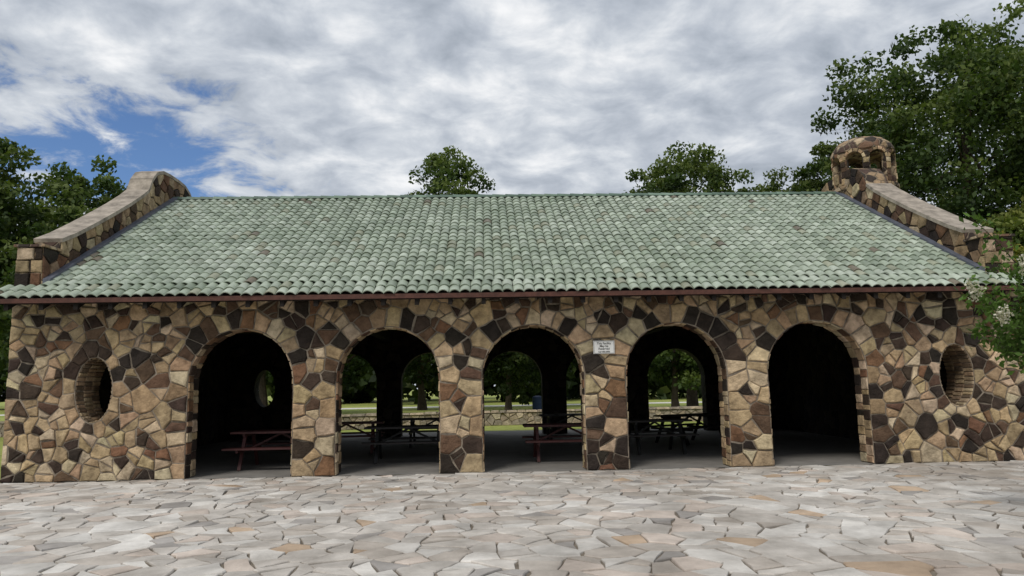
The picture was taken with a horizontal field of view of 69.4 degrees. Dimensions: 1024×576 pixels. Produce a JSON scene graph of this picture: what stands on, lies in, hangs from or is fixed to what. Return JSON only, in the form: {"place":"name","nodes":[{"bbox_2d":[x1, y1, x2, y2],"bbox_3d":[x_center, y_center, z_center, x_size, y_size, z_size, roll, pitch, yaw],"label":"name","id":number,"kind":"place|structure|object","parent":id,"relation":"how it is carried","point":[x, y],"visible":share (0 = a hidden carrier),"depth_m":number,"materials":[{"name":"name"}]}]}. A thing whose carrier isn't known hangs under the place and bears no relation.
{"place":"outdoors","nodes":[
{"label":"outdoors","id":0,"kind":"place"},
{"bbox_2d":[0,401,701,415],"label":"path","id":1,"kind":"structure","parent":0,"point":[484,406],"depth_m":63.05,"materials":[{"name":"concrete"}]},
{"bbox_2d":[0,390,862,479],"bbox_3d":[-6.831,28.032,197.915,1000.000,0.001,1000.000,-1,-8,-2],"label":"ground","id":2,"kind":"structure","parent":0,"point":[488,400],"depth_m":58.41,"materials":[{"name":"green plant"}]},
{"bbox_2d":[0,261,15,388],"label":"elm tree","id":3,"kind":"object","parent":2,"relation":"on","point":[5,316],"visible":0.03,"depth_m":27.73,"materials":[{"name":"green plant"}]},
{"bbox_2d":[0,136,66,365],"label":"oak tree","id":4,"kind":"object","parent":2,"relation":"on","point":[13,214],"visible":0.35,"depth_m":34.66,"materials":[{"name":"green plant"}]},
{"bbox_2d":[0,180,96,363],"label":"elm tree","id":5,"kind":"object","parent":2,"relation":"on","point":[67,214],"visible":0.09,"depth_m":33.17,"materials":[{"name":"green plant"}]},
{"bbox_2d":[4,154,126,251],"bbox_3d":[-23.808,0.193,39.314,7.466,14.126,8.783,-8,-10,42],"label":"oak tree","id":6,"kind":"object","parent":2,"relation":"on","point":[104,182],"visible":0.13,"depth_m":38.77,"materials":[{"name":"green plant"}]},
{"bbox_2d":[259,371,271,405],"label":"oak tree","id":7,"kind":"object","parent":2,"relation":"on","point":[263,393],"depth_m":48.93,"materials":[{"name":"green plant"}]},
{"bbox_2d":[0,406,702,436],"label":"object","id":8,"kind":"object","parent":2,"relation":"on","point":[496,414],"visible":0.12,"depth_m":31.63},
{"bbox_2d":[0,409,702,435],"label":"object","id":9,"kind":"object","parent":2,"relation":"on","point":[500,417],"visible":0.06,"depth_m":31.72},
{"bbox_2d":[341,354,371,388],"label":"oak tree","id":10,"kind":"object","parent":2,"relation":"on","point":[359,360],"depth_m":43.12,"materials":[{"name":"green plant"}]},
{"bbox_2d":[368,354,434,409],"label":"oak tree","id":11,"kind":"object","parent":2,"relation":"on","point":[420,366],"visible":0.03,"depth_m":54.90,"materials":[{"name":"green plant"}]},
{"bbox_2d":[404,145,495,359],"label":"elm tree","id":12,"kind":"object","parent":2,"relation":"on","point":[442,162],"visible":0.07,"depth_m":45.10,"materials":[{"name":"green plant"}]},
{"bbox_2d":[0,136,1023,483],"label":"stone pavilion","id":13,"kind":"structure","parent":2,"relation":"on","point":[162,322],"depth_m":14.53,"materials":[{"name":"stone"}]},
{"bbox_2d":[221,429,291,470],"bbox_3d":[-4.877,3.403,15.630,1.900,0.776,1.700,-1,-8,-2],"label":"picnic table","id":14,"kind":"object","parent":13,"relation":"on","point":[256,446],"visible":0.56,"depth_m":15.31,"materials":[{"name":"brown wood"}]},
{"bbox_2d":[341,421,384,453],"bbox_3d":[-4.241,3.828,18.926,1.900,0.776,1.700,0,-8,-8],"label":"picnic table","id":15,"kind":"object","parent":13,"relation":"on","point":[371,434],"visible":0.53,"depth_m":18.72,"materials":[{"name":"brown wood"}]},
{"bbox_2d":[361,424,439,463],"bbox_3d":[-2.307,3.474,16.517,1.900,0.776,1.700,0,-8,-5],"label":"picnic table","id":16,"kind":"object","parent":13,"relation":"on","point":[380,442],"visible":0.77,"depth_m":16.22,"materials":[{"name":"wood"}]},
{"bbox_2d":[399,417,438,447],"bbox_3d":[-2.098,4.011,20.591,1.900,0.776,1.700,-1,-8,-2],"label":"picnic table","id":17,"kind":"object","parent":13,"relation":"on","point":[412,422],"visible":0.41,"depth_m":20.26,"materials":[{"name":"wood"}]},
{"bbox_2d":[522,423,581,462],"bbox_3d":[1.204,3.376,16.248,1.900,0.776,1.700,-1,-8,-2],"label":"picnic table","id":18,"kind":"object","parent":13,"relation":"on","point":[536,441],"visible":0.62,"depth_m":15.97,"materials":[{"name":"brown wood"}]},
{"bbox_2d":[539,413,581,439],"bbox_3d":[1.765,4.092,21.724,1.900,0.776,1.700,-1,-8,-2],"label":"picnic table","id":19,"kind":"object","parent":13,"relation":"on","point":[550,429],"visible":0.48,"depth_m":21.41,"materials":[{"name":"wood"}]},
{"bbox_2d":[593,341,614,353],"bbox_3d":[1.768,1.143,14.264,0.410,0.250,0.079,-1,-8,-2],"label":"facility sign","id":20,"kind":"object","parent":13,"relation":"attached to","point":[603,347],"visible":1,"depth_m":14.23,"materials":[{"name":"white paint"}]},
{"bbox_2d":[628,418,698,454],"bbox_3d":[3.365,3.493,17.417,1.600,0.776,1.700,-1,-8,-4],"label":"picnic table","id":21,"kind":"object","parent":13,"relation":"on","point":[670,432],"visible":0.75,"depth_m":17.11,"materials":[{"name":"wood"}]},
{"bbox_2d":[642,413,721,444],"bbox_3d":[4.825,3.816,20.049,1.900,0.776,1.700,3,-9,-30],"label":"picnic table","id":22,"kind":"object","parent":13,"relation":"on","point":[694,426],"visible":0.75,"depth_m":20.01,"materials":[{"name":"wood"}]},
{"bbox_2d":[0,339,1023,403],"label":"distant trees","id":23,"kind":"object","parent":2,"relation":"on","point":[363,392],"visible":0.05,"depth_m":81.94,"materials":[{"name":"green plant"}]},
{"bbox_2d":[484,352,540,411],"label":"oak tree","id":24,"kind":"object","parent":2,"relation":"on","point":[510,364],"visible":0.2,"depth_m":41.13,"materials":[{"name":"green plant"}]},
{"bbox_2d":[532,396,541,409],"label":"trash barrel","id":25,"kind":"object","parent":2,"relation":"on","point":[536,402],"visible":0.77,"depth_m":42.83,"materials":[{"name":"blue paint"}]},
{"bbox_2d":[502,357,578,379],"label":"oak tree","id":26,"kind":"object","parent":2,"relation":"on","point":[529,366],"visible":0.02,"depth_m":56.56,"materials":[{"name":"green plant"}]},
{"bbox_2d":[648,349,700,406],"bbox_3d":[8.496,2.772,40.137,6.895,8.145,5.996,-1,-8,-2],"label":"oak tree","id":27,"kind":"object","parent":2,"relation":"on","point":[684,368],"visible":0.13,"depth_m":39.56,"materials":[{"name":"green plant"}]},
{"bbox_2d":[623,140,739,405],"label":"oak tree","id":28,"kind":"object","parent":2,"relation":"on","point":[706,168],"visible":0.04,"depth_m":44.78,"materials":[{"name":"green plant"}]},
{"bbox_2d":[730,169,782,191],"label":"elm tree","id":29,"kind":"object","parent":2,"relation":"on","point":[769,187],"visible":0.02,"depth_m":47.18,"materials":[{"name":"green plant"}]},
{"bbox_2d":[758,140,842,191],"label":"oak tree","id":30,"kind":"object","parent":2,"relation":"on","point":[812,183],"visible":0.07,"depth_m":45.06,"materials":[{"name":"green plant"}]},
{"bbox_2d":[810,0,1023,246],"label":"oak tree","id":31,"kind":"object","parent":2,"relation":"on","point":[991,98],"visible":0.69,"depth_m":34.21,"materials":[{"name":"green plant"}]},
{"bbox_2d":[965,212,1023,301],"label":"elm tree","id":32,"kind":"object","parent":2,"relation":"on","point":[1018,236],"visible":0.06,"depth_m":27.93,"materials":[{"name":"green plant"}]},
{"bbox_2d":[986,127,1021,208],"bbox_3d":[29.579,-3.030,33.910,11.412,17.234,10.068,-1,-8,-2],"label":"oak tree","id":33,"kind":"object","parent":2,"relation":"on","point":[995,148],"visible":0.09,"depth_m":37.43,"materials":[{"name":"green plant"}]},
{"bbox_2d":[986,191,1023,246],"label":"elm tree","id":34,"kind":"object","parent":2,"relation":"on","point":[1015,212],"visible":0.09,"depth_m":30.52,"materials":[{"name":"green plant"}]},
{"bbox_2d":[994,223,1023,340],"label":"elm tree","id":35,"kind":"object","parent":2,"relation":"on","point":[1019,251],"visible":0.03,"depth_m":26.16,"materials":[{"name":"green plant"}]},
{"bbox_2d":[0,460,1023,575],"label":"flagstone patio","id":36,"kind":"structure","parent":0,"point":[936,519],"depth_m":8.66,"materials":[{"name":"grey stone"}]},
{"bbox_2d":[953,207,1023,374],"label":"crepe myrtle","id":37,"kind":"object","parent":36,"relation":"on","point":[1012,321],"visible":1,"depth_m":8.31,"materials":[{"name":"green plant"}]},
{"bbox_2d":[0,0,1023,395],"label":"sky","id":38,"kind":"structure","parent":0,"point":[224,98],"materials":[{"name":"white"}]}
]}

